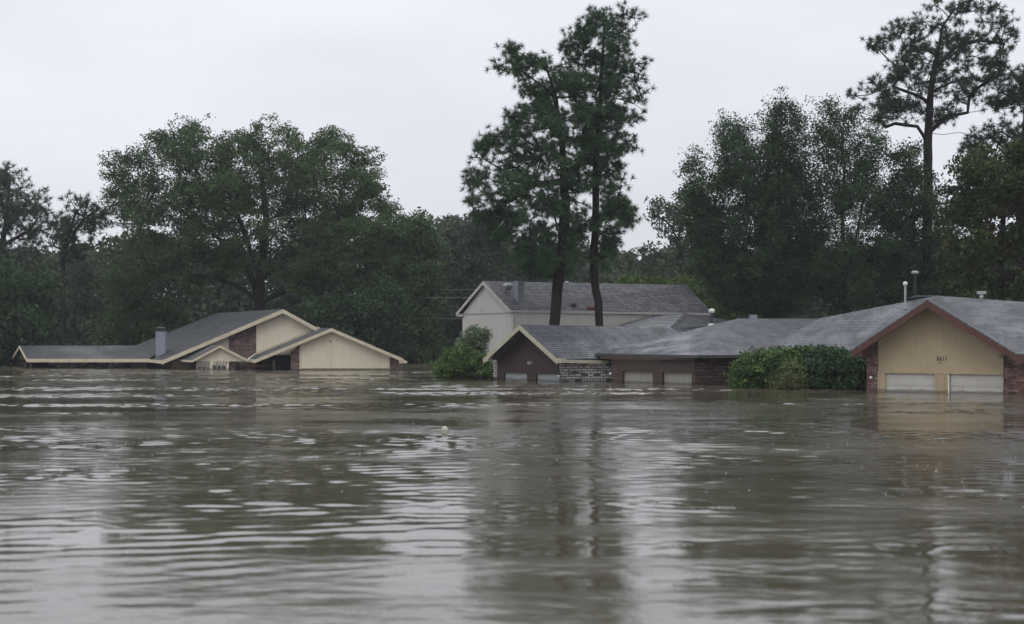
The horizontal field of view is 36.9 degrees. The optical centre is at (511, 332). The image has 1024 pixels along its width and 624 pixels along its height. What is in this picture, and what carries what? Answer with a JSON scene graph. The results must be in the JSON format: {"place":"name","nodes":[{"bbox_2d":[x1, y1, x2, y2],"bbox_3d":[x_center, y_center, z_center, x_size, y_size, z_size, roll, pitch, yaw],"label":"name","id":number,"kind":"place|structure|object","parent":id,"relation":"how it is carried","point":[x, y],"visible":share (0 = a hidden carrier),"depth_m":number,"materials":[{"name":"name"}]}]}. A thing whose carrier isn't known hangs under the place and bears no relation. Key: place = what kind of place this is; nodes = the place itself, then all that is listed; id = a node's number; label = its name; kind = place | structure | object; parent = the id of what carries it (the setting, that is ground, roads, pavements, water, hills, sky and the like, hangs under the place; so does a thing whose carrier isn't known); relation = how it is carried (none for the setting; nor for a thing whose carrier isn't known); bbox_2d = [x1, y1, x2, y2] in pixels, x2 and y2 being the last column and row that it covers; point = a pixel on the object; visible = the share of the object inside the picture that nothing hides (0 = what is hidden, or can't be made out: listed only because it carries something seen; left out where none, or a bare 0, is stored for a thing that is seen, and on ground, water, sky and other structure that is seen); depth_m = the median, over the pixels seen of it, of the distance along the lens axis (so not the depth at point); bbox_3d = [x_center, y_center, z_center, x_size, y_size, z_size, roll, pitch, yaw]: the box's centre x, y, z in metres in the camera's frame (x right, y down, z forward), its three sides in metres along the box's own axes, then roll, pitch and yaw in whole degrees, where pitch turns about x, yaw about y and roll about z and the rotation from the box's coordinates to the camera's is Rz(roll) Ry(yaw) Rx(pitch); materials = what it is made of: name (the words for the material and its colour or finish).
{"place":"outdoors","nodes":[
{"label":"outdoors","id":0,"kind":"place"},
{"bbox_2d":[12,309,406,370],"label":"house","id":1,"kind":"structure","parent":0,"point":[273,339],"depth_m":128.25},
{"bbox_2d":[212,365,225,368],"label":"window","id":2,"kind":"structure","parent":1,"relation":"in","point":[214,366],"depth_m":125.80,"materials":[{"name":"beige glass"}]},
{"bbox_2d":[270,357,289,368],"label":"entry door","id":3,"kind":"structure","parent":1,"relation":"in","point":[275,362],"depth_m":127.09,"materials":[{"name":"metal"}]},
{"bbox_2d":[301,369,388,370],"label":"garage door","id":4,"kind":"structure","parent":1,"relation":"in","point":[301,369],"depth_m":122.14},
{"bbox_2d":[305,295,467,297],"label":"power line","id":5,"kind":"object","parent":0,"point":[432,297],"visible":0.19,"depth_m":154.03,"materials":[{"name":"grey metal"}]},
{"bbox_2d":[434,289,475,289],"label":"power line","id":6,"kind":"object","parent":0,"point":[455,289],"visible":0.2,"depth_m":156.49,"materials":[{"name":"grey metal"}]},
{"bbox_2d":[0,356,1023,623],"bbox_3d":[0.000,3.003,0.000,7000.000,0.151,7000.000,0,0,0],"label":"flood water","id":7,"kind":"structure","parent":0,"point":[240,496],"depth_m":27.31,"materials":[{"name":"liquid"}]},
{"bbox_2d":[84,362,104,366],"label":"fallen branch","id":8,"kind":"object","parent":7,"relation":"in","point":[96,364],"visible":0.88,"depth_m":133.93,"materials":[{"name":"plant"}]},
{"bbox_2d":[442,426,447,433],"bbox_3d":[-2.003,2.917,45.700,0.188,0.267,0.185,0,0,0],"label":"float","id":9,"kind":"object","parent":7,"relation":"on","point":[444,429],"visible":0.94,"depth_m":45.63,"materials":[{"name":"white plastic"}]},
{"bbox_2d":[3,385,1023,506],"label":"rain splashes","id":10,"kind":"object","parent":7,"relation":"on","point":[531,448],"visible":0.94,"depth_m":42.31,"materials":[{"name":"grey liquid"}]},
{"bbox_2d":[0,0,1023,298],"label":"sky","id":11,"kind":"structure","parent":0,"point":[80,79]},
{"label":"ground","id":12,"kind":"structure","parent":0,"visible":0},
{"bbox_2d":[0,160,56,359],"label":"pine tree","id":13,"kind":"object","parent":12,"relation":"on","point":[11,211],"visible":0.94,"depth_m":166.80,"materials":[{"name":"green plant"}]},
{"bbox_2d":[0,248,72,365],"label":"broadleaf tree","id":14,"kind":"object","parent":12,"relation":"on","point":[36,324],"visible":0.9,"depth_m":140.58,"materials":[{"name":"green plant"}]},
{"bbox_2d":[41,188,114,345],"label":"pine tree","id":15,"kind":"object","parent":12,"relation":"on","point":[91,220],"visible":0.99,"depth_m":164.32,"materials":[{"name":"green plant"}]},
{"bbox_2d":[77,289,202,355],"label":"broadleaf tree","id":16,"kind":"object","parent":12,"relation":"on","point":[117,333],"visible":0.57,"depth_m":158.32,"materials":[{"name":"green plant"}]},
{"bbox_2d":[87,112,413,310],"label":"oak tree","id":17,"kind":"object","parent":12,"relation":"on","point":[343,223],"visible":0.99,"depth_m":154.38,"materials":[{"name":"green plant"}]},
{"bbox_2d":[282,273,423,360],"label":"broadleaf tree","id":18,"kind":"object","parent":12,"relation":"on","point":[357,318],"visible":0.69,"depth_m":147.20,"materials":[{"name":"green plant"}]},
{"bbox_2d":[371,206,452,361],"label":"broadleaf tree","id":19,"kind":"object","parent":12,"relation":"on","point":[427,335],"visible":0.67,"depth_m":157.20,"materials":[{"name":"green plant"}]},
{"bbox_2d":[429,343,492,378],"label":"bush","id":20,"kind":"object","parent":12,"relation":"on","point":[460,361],"visible":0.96,"depth_m":99.50,"materials":[{"name":"green plant"}]},
{"bbox_2d":[428,213,516,352],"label":"broadleaf tree","id":21,"kind":"object","parent":12,"relation":"on","point":[470,262],"visible":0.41,"depth_m":169.25,"materials":[{"name":"green plant"}]},
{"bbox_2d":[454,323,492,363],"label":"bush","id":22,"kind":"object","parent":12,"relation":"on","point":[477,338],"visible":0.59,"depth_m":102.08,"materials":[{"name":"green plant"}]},
{"bbox_2d":[10,213,1023,355],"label":"woods","id":23,"kind":"object","parent":12,"relation":"on","point":[230,298],"visible":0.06,"depth_m":198.20,"materials":[{"name":"green plant"}]},
{"bbox_2d":[458,38,601,324],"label":"pine tree","id":24,"kind":"object","parent":12,"relation":"on","point":[554,261],"visible":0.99,"depth_m":102.17,"materials":[{"name":"green plant"}]},
{"bbox_2d":[499,226,619,283],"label":"broadleaf tree","id":25,"kind":"object","parent":12,"relation":"on","point":[583,272],"visible":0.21,"depth_m":163.91,"materials":[{"name":"green plant"}]},
{"bbox_2d":[456,281,709,360],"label":"house","id":26,"kind":"structure","parent":12,"relation":"on","point":[503,310],"depth_m":110.98,"materials":[{"name":"beige"}]},
{"bbox_2d":[483,309,729,381],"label":"house","id":27,"kind":"structure","parent":12,"relation":"on","point":[561,353],"depth_m":96.38,"materials":[{"name":"grey"}]},
{"bbox_2d":[505,373,526,380],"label":"garage door","id":28,"kind":"structure","parent":27,"relation":"in","point":[508,376],"depth_m":97.02,"materials":[{"name":"white metal"}]},
{"bbox_2d":[538,374,558,381],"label":"garage door","id":29,"kind":"structure","parent":27,"relation":"in","point":[541,377],"depth_m":95.00,"materials":[{"name":"white metal"}]},
{"bbox_2d":[556,0,657,325],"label":"pine tree","id":30,"kind":"object","parent":12,"relation":"on","point":[612,115],"visible":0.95,"depth_m":103.30,"materials":[{"name":"green plant"}]},
{"bbox_2d":[620,187,721,305],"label":"broadleaf tree","id":31,"kind":"object","parent":12,"relation":"on","point":[670,210],"visible":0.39,"depth_m":148.67,"materials":[{"name":"green plant"}]},
{"bbox_2d":[613,270,739,319],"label":"bush","id":32,"kind":"object","parent":12,"relation":"on","point":[682,280],"visible":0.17,"depth_m":132.60,"materials":[{"name":"green plant"}]},
{"bbox_2d":[595,315,816,384],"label":"house","id":33,"kind":"structure","parent":12,"relation":"on","point":[706,355],"depth_m":91.29,"materials":[{"name":"grey"}]},
{"bbox_2d":[624,371,652,382],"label":"garage door","id":34,"kind":"structure","parent":33,"relation":"in","point":[629,376],"depth_m":91.45,"materials":[{"name":"beige metal"}]},
{"bbox_2d":[664,372,691,384],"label":"garage door","id":35,"kind":"structure","parent":33,"relation":"in","point":[669,377],"depth_m":89.29,"materials":[{"name":"white metal"}]},
{"bbox_2d":[672,84,831,319],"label":"broadleaf tree","id":36,"kind":"object","parent":12,"relation":"on","point":[770,237],"visible":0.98,"depth_m":119.86,"materials":[{"name":"green plant"}]},
{"bbox_2d":[723,343,818,388],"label":"bush","id":37,"kind":"object","parent":12,"relation":"on","point":[756,369],"visible":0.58,"depth_m":82.55,"materials":[{"name":"green plant"}]},
{"bbox_2d":[765,356,810,389],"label":"bush","id":38,"kind":"object","parent":12,"relation":"on","point":[790,378],"visible":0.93,"depth_m":81.15,"materials":[{"name":"green plant"}]},
{"bbox_2d":[801,344,866,389],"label":"bush","id":39,"kind":"object","parent":12,"relation":"on","point":[832,367],"visible":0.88,"depth_m":81.05,"materials":[{"name":"green plant"}]},
{"bbox_2d":[794,93,919,317],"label":"broadleaf tree","id":40,"kind":"object","parent":12,"relation":"on","point":[842,198],"visible":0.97,"depth_m":116.45,"materials":[{"name":"green plant"}]},
{"bbox_2d":[765,271,1023,393],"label":"house","id":41,"kind":"structure","parent":12,"relation":"on","point":[936,344],"depth_m":77.45,"materials":[{"name":"grey"}]},
{"bbox_2d":[886,373,934,392],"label":"garage door","id":42,"kind":"structure","parent":41,"relation":"in","point":[902,382],"depth_m":77.60,"materials":[{"name":"white metal"}]},
{"bbox_2d":[951,374,1003,393],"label":"garage door","id":43,"kind":"structure","parent":41,"relation":"in","point":[962,383],"depth_m":76.00,"materials":[{"name":"white metal"}]},
{"bbox_2d":[864,137,966,305],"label":"broadleaf tree","id":44,"kind":"object","parent":12,"relation":"on","point":[910,176],"visible":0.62,"depth_m":116.93,"materials":[{"name":"green plant"}]},
{"bbox_2d":[844,0,1021,298],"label":"pine tree","id":45,"kind":"object","parent":12,"relation":"on","point":[964,43],"visible":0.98,"depth_m":120.57,"materials":[{"name":"green plant"}]},
{"bbox_2d":[931,137,1023,355],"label":"broadleaf tree","id":46,"kind":"object","parent":12,"relation":"on","point":[993,191],"visible":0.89,"depth_m":104.28,"materials":[{"name":"green plant"}]},
{"bbox_2d":[955,62,1023,276],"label":"pine tree","id":47,"kind":"object","parent":12,"relation":"on","point":[1012,98],"visible":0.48,"depth_m":125.45,"materials":[{"name":"green plant"}]}
]}

